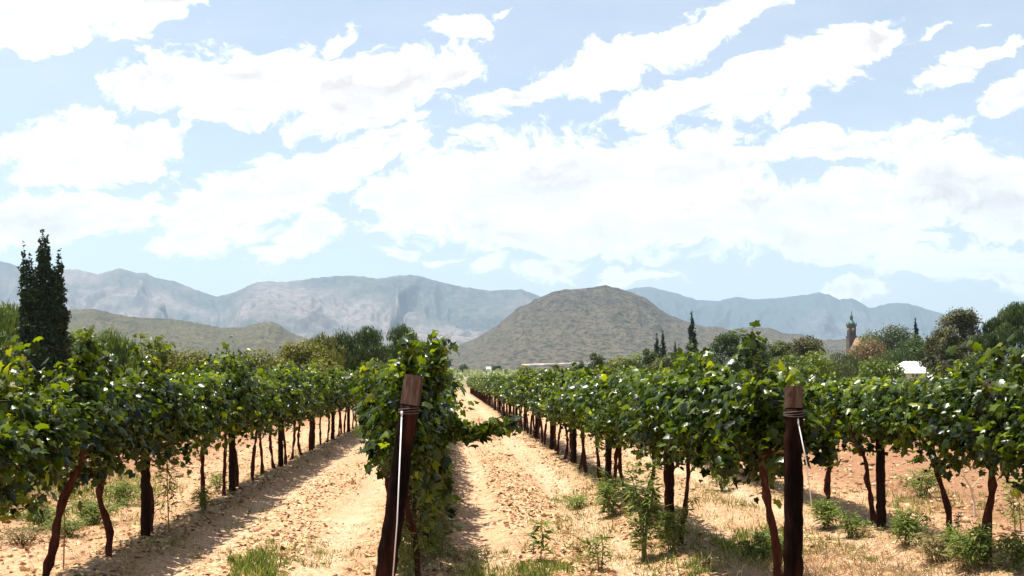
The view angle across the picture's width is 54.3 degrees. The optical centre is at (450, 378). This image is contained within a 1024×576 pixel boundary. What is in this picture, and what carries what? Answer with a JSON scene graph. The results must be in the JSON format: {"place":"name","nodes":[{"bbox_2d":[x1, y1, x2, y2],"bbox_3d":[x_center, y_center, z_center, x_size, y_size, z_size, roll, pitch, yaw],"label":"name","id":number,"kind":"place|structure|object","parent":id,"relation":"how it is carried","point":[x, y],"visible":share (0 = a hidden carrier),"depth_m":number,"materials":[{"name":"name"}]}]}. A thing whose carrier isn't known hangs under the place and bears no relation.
{"place":"outdoors","nodes":[
{"label":"outdoors","id":0,"kind":"place"},
{"bbox_2d":[6,309,313,363],"bbox_3d":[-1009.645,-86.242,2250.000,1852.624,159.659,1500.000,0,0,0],"label":"hills","id":1,"kind":"structure","parent":0,"point":[210,339],"depth_m":2065.47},
{"bbox_2d":[0,261,539,355],"bbox_3d":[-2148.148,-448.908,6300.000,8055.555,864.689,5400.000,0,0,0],"label":"mountains","id":2,"kind":"structure","parent":0,"point":[423,307],"depth_m":6408.58,"materials":[{"name":"stone"}]},
{"bbox_2d":[0,370,1023,575],"bbox_3d":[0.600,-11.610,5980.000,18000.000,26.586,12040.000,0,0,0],"label":"ground","id":3,"kind":"structure","parent":0,"point":[356,506],"depth_m":12.06,"materials":[{"name":"soil"}]},
{"bbox_2d":[0,301,20,386],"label":"willow tree","id":4,"kind":"object","parent":3,"relation":"on","point":[9,318],"visible":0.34,"depth_m":76.44,"materials":[{"name":"green plant"}]},
{"bbox_2d":[0,439,36,512],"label":"grapevine","id":5,"kind":"object","parent":3,"relation":"on","point":[8,488],"visible":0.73,"depth_m":6.15,"materials":[{"name":"green plant"}]},
{"bbox_2d":[0,521,62,545],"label":"leafy weed","id":6,"kind":"object","parent":3,"relation":"on","point":[21,536],"visible":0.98,"depth_m":9.54,"materials":[{"name":"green plant"}]},
{"bbox_2d":[0,352,86,523],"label":"grapevine","id":7,"kind":"object","parent":3,"relation":"on","point":[15,432],"visible":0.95,"depth_m":6.69,"materials":[{"name":"green plant"}]},
{"bbox_2d":[15,229,72,397],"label":"poplar tree","id":8,"kind":"object","parent":3,"relation":"on","point":[44,313],"visible":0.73,"depth_m":61.70,"materials":[{"name":"green plant"}]},
{"bbox_2d":[6,500,83,530],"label":"leafy weed","id":9,"kind":"object","parent":3,"relation":"on","point":[43,519],"visible":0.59,"depth_m":10.51,"materials":[{"name":"green plant"}]},
{"bbox_2d":[24,513,100,537],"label":"leafy weed","id":10,"kind":"object","parent":3,"relation":"on","point":[78,524],"visible":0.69,"depth_m":9.99,"materials":[{"name":"green plant"}]},
{"bbox_2d":[0,325,127,575],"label":"grapevine","id":11,"kind":"object","parent":3,"relation":"on","point":[76,411],"visible":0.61,"depth_m":7.61,"materials":[{"name":"green plant"}]},
{"bbox_2d":[43,495,139,524],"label":"leafy weed","id":12,"kind":"object","parent":3,"relation":"on","point":[87,509],"visible":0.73,"depth_m":11.01,"materials":[{"name":"green plant"}]},
{"bbox_2d":[66,326,121,384],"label":"broadleaf tree","id":13,"kind":"object","parent":3,"relation":"on","point":[75,339],"visible":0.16,"depth_m":79.52,"materials":[{"name":"green plant"}]},
{"bbox_2d":[40,351,185,556],"bbox_3d":[-2.969,0.693,8.706,1.044,1.874,1.641,0,0,14],"label":"grapevine","id":14,"kind":"object","parent":3,"relation":"on","point":[137,425],"visible":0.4,"depth_m":8.64,"materials":[{"name":"green plant"}]},
{"bbox_2d":[92,323,144,388],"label":"broadleaf tree","id":15,"kind":"object","parent":3,"relation":"on","point":[116,347],"visible":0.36,"depth_m":81.29,"materials":[{"name":"green plant"}]},
{"bbox_2d":[88,478,151,504],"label":"leafy weed","id":16,"kind":"object","parent":3,"relation":"on","point":[122,493],"visible":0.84,"depth_m":12.66,"materials":[{"name":"green plant"}]},
{"bbox_2d":[140,369,150,535],"bbox_3d":[-2.972,0.914,9.695,0.106,2.026,0.118,0,0,-40],"label":"trellis post","id":17,"kind":"object","parent":3,"relation":"on","point":[145,518],"visible":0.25,"depth_m":9.66,"materials":[{"name":"brown wood"}]},
{"bbox_2d":[105,332,209,531],"bbox_3d":[-3.006,0.581,9.952,0.878,2.066,1.746,0,0,0],"label":"grapevine","id":18,"kind":"object","parent":3,"relation":"on","point":[181,412],"visible":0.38,"depth_m":9.83,"materials":[{"name":"green plant"}]},
{"bbox_2d":[124,338,195,379],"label":"broadleaf tree","id":19,"kind":"object","parent":3,"relation":"on","point":[172,360],"visible":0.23,"depth_m":83.69,"materials":[{"name":"green plant"}]},
{"bbox_2d":[152,431,183,531],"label":"tall weed","id":20,"kind":"object","parent":3,"relation":"on","point":[168,472],"visible":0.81,"depth_m":9.95,"materials":[{"name":"green plant"}]},
{"bbox_2d":[166,347,219,380],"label":"shrub","id":21,"kind":"object","parent":3,"relation":"on","point":[196,359],"visible":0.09,"depth_m":85.49,"materials":[{"name":"green plant"}]},
{"bbox_2d":[155,361,242,500],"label":"grapevine","id":22,"kind":"object","parent":3,"relation":"on","point":[218,413],"visible":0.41,"depth_m":11.28,"materials":[{"name":"green plant"}]},
{"bbox_2d":[189,483,220,511],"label":"leafy weed","id":23,"kind":"object","parent":3,"relation":"on","point":[199,496],"visible":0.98,"depth_m":11.49,"materials":[{"name":"green plant"}]},
{"bbox_2d":[228,433,235,491],"bbox_3d":[-2.970,0.925,13.540,0.105,2.031,0.107,0,0,38],"label":"trellis post","id":24,"kind":"object","parent":3,"relation":"on","point":[232,466],"visible":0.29,"depth_m":13.50,"materials":[{"name":"brown wood"}]},
{"bbox_2d":[190,335,278,495],"bbox_3d":[-2.844,0.536,13.081,1.191,2.192,1.660,0,0,0],"label":"grapevine","id":25,"kind":"object","parent":3,"relation":"on","point":[242,389],"visible":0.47,"depth_m":12.92,"materials":[{"name":"green plant"}]},
{"bbox_2d":[218,367,274,486],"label":"grapevine","id":26,"kind":"object","parent":3,"relation":"on","point":[261,410],"visible":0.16,"depth_m":14.03,"materials":[{"name":"green plant"}]},
{"bbox_2d":[233,346,293,380],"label":"shrub","id":27,"kind":"object","parent":3,"relation":"on","point":[268,363],"visible":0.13,"depth_m":88.28,"materials":[{"name":"green plant"}]},
{"bbox_2d":[241,365,289,480],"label":"grapevine","id":28,"kind":"object","parent":3,"relation":"on","point":[273,412],"visible":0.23,"depth_m":14.95,"materials":[{"name":"green plant"}]},
{"bbox_2d":[250,378,297,473],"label":"grapevine","id":29,"kind":"object","parent":3,"relation":"on","point":[286,391],"visible":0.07,"depth_m":15.99,"materials":[{"name":"green plant"}]},
{"bbox_2d":[254,366,307,468],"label":"grapevine","id":30,"kind":"object","parent":3,"relation":"on","point":[291,379],"visible":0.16,"depth_m":16.89,"materials":[{"name":"green plant"}]},
{"bbox_2d":[275,376,316,464],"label":"grapevine","id":31,"kind":"object","parent":3,"relation":"on","point":[298,409],"visible":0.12,"depth_m":17.87,"materials":[{"name":"green plant"}]},
{"bbox_2d":[269,361,324,459],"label":"grapevine","id":32,"kind":"object","parent":3,"relation":"on","point":[300,371],"visible":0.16,"depth_m":18.79,"materials":[{"name":"green plant"}]},
{"bbox_2d":[268,337,334,376],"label":"broadleaf tree","id":33,"kind":"object","parent":3,"relation":"on","point":[299,355],"visible":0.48,"depth_m":89.68,"materials":[{"name":"green plant"}]},
{"bbox_2d":[290,374,323,455],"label":"grapevine","id":34,"kind":"object","parent":3,"relation":"on","point":[314,404],"visible":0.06,"depth_m":19.86,"materials":[{"name":"green plant"}]},
{"bbox_2d":[295,361,334,450],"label":"grapevine","id":35,"kind":"object","parent":3,"relation":"on","point":[316,376],"visible":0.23,"depth_m":20.97,"materials":[{"name":"green plant"}]},
{"bbox_2d":[304,331,348,370],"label":"broadleaf tree","id":36,"kind":"object","parent":3,"relation":"on","point":[340,360],"visible":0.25,"depth_m":91.57,"materials":[{"name":"green plant"}]},
{"bbox_2d":[317,356,350,436],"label":"grapevine","id":37,"kind":"object","parent":3,"relation":"on","point":[342,380],"visible":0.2,"depth_m":25.19,"materials":[{"name":"green plant"}]},
{"bbox_2d":[326,376,352,441],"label":"grapevine","id":38,"kind":"object","parent":3,"relation":"on","point":[340,397],"visible":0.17,"depth_m":24.06,"materials":[{"name":"green plant"}]},
{"bbox_2d":[324,326,369,371],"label":"pepper tree","id":39,"kind":"object","parent":3,"relation":"on","point":[352,346],"visible":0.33,"depth_m":93.10,"materials":[{"name":"green plant"}]},
{"bbox_2d":[350,325,393,369],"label":"pepper tree","id":40,"kind":"object","parent":3,"relation":"on","point":[376,350],"visible":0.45,"depth_m":94.47,"materials":[{"name":"green plant"}]},
{"bbox_2d":[343,330,453,498],"bbox_3d":[-0.430,0.605,8.479,0.978,2.030,1.907,0,0,0],"label":"grapevine","id":41,"kind":"object","parent":3,"relation":"on","point":[361,420],"visible":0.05,"depth_m":8.12,"materials":[{"name":"green plant"}]},
{"bbox_2d":[375,374,422,575],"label":"wooden post","id":42,"kind":"object","parent":3,"relation":"on","point":[391,530],"visible":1,"depth_m":6.34,"materials":[{"name":"brown wood"}]},
{"bbox_2d":[384,323,421,361],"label":"pepper tree","id":43,"kind":"object","parent":3,"relation":"on","point":[398,332],"visible":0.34,"depth_m":96.65,"materials":[{"name":"green plant"}]},
{"bbox_2d":[395,519,424,575],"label":"leafy weed","id":44,"kind":"object","parent":3,"relation":"on","point":[404,558],"visible":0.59,"depth_m":7.41,"materials":[{"name":"green plant"}]},
{"bbox_2d":[403,490,439,571],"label":"leafy weed","id":45,"kind":"object","parent":3,"relation":"on","point":[418,532],"visible":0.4,"depth_m":7.85,"materials":[{"name":"green plant"}]},
{"bbox_2d":[350,331,522,575],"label":"grapevine","id":46,"kind":"object","parent":3,"relation":"on","point":[431,428],"visible":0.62,"depth_m":7.21,"materials":[{"name":"green plant"}]},
{"bbox_2d":[417,503,457,557],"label":"leafy weed","id":47,"kind":"object","parent":3,"relation":"on","point":[439,519],"visible":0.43,"depth_m":8.82,"materials":[{"name":"green plant"}]},
{"bbox_2d":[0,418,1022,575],"bbox_3d":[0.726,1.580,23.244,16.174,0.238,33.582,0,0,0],"label":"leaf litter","id":48,"kind":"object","parent":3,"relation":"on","point":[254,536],"visible":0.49,"depth_m":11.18,"materials":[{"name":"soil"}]},
{"bbox_2d":[0,406,1023,575],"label":"dry grass","id":49,"kind":"structure","parent":3,"relation":"on","point":[884,568],"depth_m":8.90,"materials":[{"name":"plant"}]},
{"bbox_2d":[0,419,1023,575],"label":"soil clods","id":50,"kind":"object","parent":3,"relation":"on","point":[965,519],"visible":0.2,"depth_m":13.81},
{"bbox_2d":[6,445,1023,575],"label":"green grass","id":51,"kind":"structure","parent":3,"relation":"on","point":[244,565],"depth_m":9.37,"materials":[{"name":"plant"}]},
{"bbox_2d":[522,519,558,558],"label":"leafy weed","id":52,"kind":"object","parent":3,"relation":"on","point":[542,537],"visible":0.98,"depth_m":8.74,"materials":[{"name":"green plant"}]},
{"bbox_2d":[532,374,567,453],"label":"grapevine","id":53,"kind":"object","parent":3,"relation":"on","point":[541,400],"visible":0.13,"depth_m":20.08,"materials":[{"name":"green plant"}]},
{"bbox_2d":[541,379,568,459],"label":"grapevine","id":54,"kind":"object","parent":3,"relation":"on","point":[546,412],"visible":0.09,"depth_m":18.90,"materials":[{"name":"green plant"}]},
{"bbox_2d":[536,371,574,461],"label":"grapevine","id":55,"kind":"object","parent":3,"relation":"on","point":[553,403],"visible":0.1,"depth_m":18.26,"materials":[{"name":"green plant"}]},
{"bbox_2d":[532,364,588,450],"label":"grapevine","id":56,"kind":"object","parent":3,"relation":"on","point":[549,371],"visible":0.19,"depth_m":20.94,"materials":[{"name":"green plant"}]},
{"bbox_2d":[550,491,591,509],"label":"leafy weed","id":57,"kind":"object","parent":3,"relation":"on","point":[579,501],"visible":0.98,"depth_m":12.71,"materials":[{"name":"green plant"}]},
{"bbox_2d":[554,359,598,468],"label":"grapevine","id":58,"kind":"object","parent":3,"relation":"on","point":[571,375],"visible":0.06,"depth_m":16.89,"materials":[{"name":"green plant"}]},
{"bbox_2d":[557,360,605,472],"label":"grapevine","id":59,"kind":"object","parent":3,"relation":"on","point":[568,407],"visible":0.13,"depth_m":16.16,"materials":[{"name":"green plant"}]},
{"bbox_2d":[568,357,621,480],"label":"grapevine","id":60,"kind":"object","parent":3,"relation":"on","point":[582,398],"visible":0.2,"depth_m":14.86,"materials":[{"name":"green plant"}]},
{"bbox_2d":[579,533,614,568],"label":"leafy weed","id":61,"kind":"object","parent":3,"relation":"on","point":[605,538],"visible":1,"depth_m":8.41,"materials":[{"name":"green plant"}]},
{"bbox_2d":[582,383,635,492],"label":"grapevine","id":62,"kind":"object","parent":3,"relation":"on","point":[597,431],"visible":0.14,"depth_m":13.08,"materials":[{"name":"green plant"}]},
{"bbox_2d":[593,475,627,517],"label":"leafy weed","id":63,"kind":"object","parent":3,"relation":"on","point":[608,496],"visible":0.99,"depth_m":11.53,"materials":[{"name":"green plant"}]},
{"bbox_2d":[588,360,650,502],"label":"grapevine","id":64,"kind":"object","parent":3,"relation":"on","point":[593,398],"visible":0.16,"depth_m":12.39,"materials":[{"name":"green plant"}]},
{"bbox_2d":[588,363,685,506],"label":"grapevine","id":65,"kind":"object","parent":3,"relation":"on","point":[622,392],"visible":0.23,"depth_m":11.27,"materials":[{"name":"green plant"}]},
{"bbox_2d":[619,456,665,562],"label":"tall weed","id":66,"kind":"object","parent":3,"relation":"on","point":[644,521],"visible":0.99,"depth_m":8.86,"materials":[{"name":"green plant"}]},
{"bbox_2d":[447,368,845,381],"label":"distant vineyard","id":67,"kind":"object","parent":3,"relation":"on","point":[466,373],"visible":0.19,"depth_m":214.13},
{"bbox_2d":[665,369,674,529],"bbox_3d":[2.201,0.917,9.994,0.106,2.026,0.118,0,0,-26],"label":"trellis post","id":68,"kind":"object","parent":3,"relation":"on","point":[671,470],"visible":0.13,"depth_m":9.95,"materials":[{"name":"brown wood"}]},
{"bbox_2d":[619,347,723,536],"bbox_3d":[2.137,0.662,9.607,0.902,1.919,1.649,0,0,0],"label":"grapevine","id":69,"kind":"object","parent":3,"relation":"on","point":[645,435],"visible":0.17,"depth_m":9.54,"materials":[{"name":"green plant"}]},
{"bbox_2d":[651,497,701,551],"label":"leafy weed","id":70,"kind":"object","parent":3,"relation":"on","point":[667,522],"visible":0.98,"depth_m":8.98,"materials":[{"name":"green plant"}]},
{"bbox_2d":[621,348,758,545],"bbox_3d":[2.152,0.664,8.713,1.068,1.895,2.630,0,0,0],"label":"grapevine","id":71,"kind":"object","parent":3,"relation":"on","point":[676,420],"visible":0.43,"depth_m":8.41,"materials":[{"name":"green plant"}]},
{"bbox_2d":[705,330,751,370],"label":"broadleaf tree","id":72,"kind":"object","parent":3,"relation":"on","point":[730,340],"visible":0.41,"depth_m":117.83,"materials":[{"name":"green plant"}]},
{"bbox_2d":[675,320,840,575],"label":"grapevine","id":73,"kind":"object","parent":3,"relation":"on","point":[756,426],"visible":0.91,"depth_m":7.00,"materials":[{"name":"green plant"}]},
{"bbox_2d":[735,524,783,562],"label":"leafy weed","id":74,"kind":"object","parent":3,"relation":"on","point":[757,546],"visible":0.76,"depth_m":8.97,"materials":[{"name":"green plant"}]},
{"bbox_2d":[764,340,793,372],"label":"broadleaf tree","id":75,"kind":"object","parent":3,"relation":"on","point":[778,348],"visible":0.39,"depth_m":129.51,"materials":[{"name":"green plant"}]},
{"bbox_2d":[782,386,811,575],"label":"wooden post","id":76,"kind":"object","parent":3,"relation":"on","point":[792,552],"visible":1,"depth_m":6.35,"materials":[{"name":"brown wood"}]},
{"bbox_2d":[770,346,840,382],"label":"shrub","id":77,"kind":"object","parent":3,"relation":"on","point":[801,359],"visible":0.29,"depth_m":69.68,"materials":[{"name":"green plant"}]},
{"bbox_2d":[787,335,830,375],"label":"broadleaf tree","id":78,"kind":"object","parent":3,"relation":"on","point":[802,346],"visible":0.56,"depth_m":127.49,"materials":[{"name":"green plant"}]},
{"bbox_2d":[806,498,843,529],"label":"leafy weed","id":79,"kind":"object","parent":3,"relation":"on","point":[826,515],"visible":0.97,"depth_m":10.79,"materials":[{"name":"green plant"}]},
{"bbox_2d":[784,365,874,507],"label":"grapevine","id":80,"kind":"object","parent":3,"relation":"on","point":[827,486],"visible":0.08,"depth_m":11.71,"materials":[{"name":"green plant"}]},
{"bbox_2d":[824,349,870,387],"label":"broadleaf tree","id":81,"kind":"object","parent":3,"relation":"on","point":[847,367],"visible":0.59,"depth_m":139.17,"materials":[{"name":"green plant"}]},
{"bbox_2d":[831,509,873,539],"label":"leafy weed","id":82,"kind":"object","parent":3,"relation":"on","point":[847,522],"visible":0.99,"depth_m":10.15,"materials":[{"name":"green plant"}]},
{"bbox_2d":[846,310,863,354],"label":"church","id":83,"kind":"structure","parent":3,"relation":"on","point":[851,337],"depth_m":428.59,"materials":[{"name":"stone"}]},
{"bbox_2d":[844,337,887,370],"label":"broadleaf tree","id":84,"kind":"object","parent":3,"relation":"on","point":[867,352],"visible":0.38,"depth_m":169.06,"materials":[{"name":"brown plant"}]},
{"bbox_2d":[810,371,925,523],"bbox_3d":[4.448,0.769,10.656,1.066,1.718,1.763,0,0,0],"label":"grapevine","id":85,"kind":"object","parent":3,"relation":"on","point":[855,424],"visible":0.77,"depth_m":10.49,"materials":[{"name":"green plant"}]},
{"bbox_2d":[875,386,886,526],"bbox_3d":[4.475,0.987,10.354,0.118,1.824,0.106,0,0,21],"label":"trellis post","id":86,"kind":"object","parent":3,"relation":"on","point":[880,506],"visible":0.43,"depth_m":10.32,"materials":[{"name":"brown wood"}]},
{"bbox_2d":[854,357,909,386],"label":"shrub","id":87,"kind":"object","parent":3,"relation":"on","point":[874,369],"visible":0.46,"depth_m":103.12,"materials":[{"name":"green plant"}]},
{"bbox_2d":[856,323,924,354],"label":"broadleaf tree","id":88,"kind":"object","parent":3,"relation":"on","point":[887,340],"visible":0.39,"depth_m":214.51,"materials":[{"name":"green plant"}]},
{"bbox_2d":[872,346,918,375],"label":"broadleaf tree","id":89,"kind":"object","parent":3,"relation":"on","point":[900,356],"visible":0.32,"depth_m":148.81,"materials":[{"name":"green plant"}]},
{"bbox_2d":[886,507,932,545],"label":"leafy weed","id":90,"kind":"object","parent":3,"relation":"on","point":[912,525],"visible":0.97,"depth_m":9.36,"materials":[{"name":"green plant"}]},
{"bbox_2d":[885,333,938,360],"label":"broadleaf tree","id":91,"kind":"object","parent":3,"relation":"on","point":[917,348],"visible":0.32,"depth_m":164.10,"materials":[{"name":"green plant"}]},
{"bbox_2d":[888,361,950,389],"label":"shed","id":92,"kind":"structure","parent":3,"relation":"on","point":[912,368],"depth_m":112.84,"materials":[{"name":"white metal"}]},
{"bbox_2d":[889,464,950,496],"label":"leafy weed","id":93,"kind":"object","parent":3,"relation":"on","point":[931,480],"visible":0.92,"depth_m":13.37,"materials":[{"name":"green plant"}]},
{"bbox_2d":[905,530,959,563],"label":"leafy weed","id":94,"kind":"object","parent":3,"relation":"on","point":[934,546],"visible":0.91,"depth_m":8.64,"materials":[{"name":"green plant"}]},
{"bbox_2d":[878,339,1001,543],"bbox_3d":[4.588,0.632,9.129,0.899,1.959,1.889,0,0,0],"label":"grapevine","id":95,"kind":"object","parent":3,"relation":"on","point":[909,410],"visible":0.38,"depth_m":9.18,"materials":[{"name":"green plant"}]},
{"bbox_2d":[917,335,966,378],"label":"broadleaf tree","id":96,"kind":"object","parent":3,"relation":"on","point":[929,348],"visible":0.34,"depth_m":107.73,"materials":[{"name":"green plant"}]},
{"bbox_2d":[923,306,988,375],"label":"broadleaf tree","id":97,"kind":"object","parent":3,"relation":"on","point":[963,320],"visible":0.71,"depth_m":104.48,"materials":[{"name":"green plant"}]},
{"bbox_2d":[918,332,1023,561],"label":"grapevine","id":98,"kind":"object","parent":3,"relation":"on","point":[965,423],"visible":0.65,"depth_m":8.31,"materials":[{"name":"green plant"}]},
{"bbox_2d":[934,521,1023,570],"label":"leafy weed","id":99,"kind":"object","parent":3,"relation":"on","point":[965,544],"visible":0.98,"depth_m":8.17,"materials":[{"name":"green plant"}]},
{"bbox_2d":[945,350,1013,381],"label":"shrub","id":100,"kind":"object","parent":3,"relation":"on","point":[987,363],"visible":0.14,"depth_m":91.84,"materials":[{"name":"green plant"}]},
{"bbox_2d":[969,316,1015,368],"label":"pepper tree","id":101,"kind":"object","parent":3,"relation":"on","point":[990,325],"visible":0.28,"depth_m":100.73,"materials":[{"name":"green plant"}]},
{"bbox_2d":[974,354,1023,497],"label":"grapevine","id":102,"kind":"object","parent":3,"relation":"on","point":[1011,437],"visible":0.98,"depth_m":7.61,"materials":[{"name":"green plant"}]},
{"bbox_2d":[984,301,1023,387],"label":"pepper tree","id":103,"kind":"object","parent":3,"relation":"on","point":[1011,315],"visible":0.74,"depth_m":99.15,"materials":[{"name":"green plant"}]},
{"bbox_2d":[994,532,1023,569],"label":"leafy weed","id":104,"kind":"object","parent":3,"relation":"on","point":[1017,554],"visible":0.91,"depth_m":8.08,"materials":[{"name":"green plant"}]},
{"bbox_2d":[1001,477,1023,532],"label":"tall weed","id":105,"kind":"object","parent":3,"relation":"on","point":[1013,514],"visible":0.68,"depth_m":10.40,"materials":[{"name":"green plant"}]},
{"bbox_2d":[0,0,1023,329],"label":"sky","id":106,"kind":"structure","parent":0,"point":[868,152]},
{"bbox_2d":[447,285,1009,369],"bbox_3d":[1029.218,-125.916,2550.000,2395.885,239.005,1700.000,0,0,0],"label":"conical hill","id":107,"kind":"structure","parent":0,"point":[570,325],"depth_m":2188.75,"materials":[{"name":"stone"}]},
{"bbox_2d":[625,287,1020,347],"bbox_3d":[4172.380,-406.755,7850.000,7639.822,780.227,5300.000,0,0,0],"label":"mountains","id":108,"kind":"structure","parent":0,"point":[820,316],"depth_m":8129.56,"materials":[{"name":"stone"}]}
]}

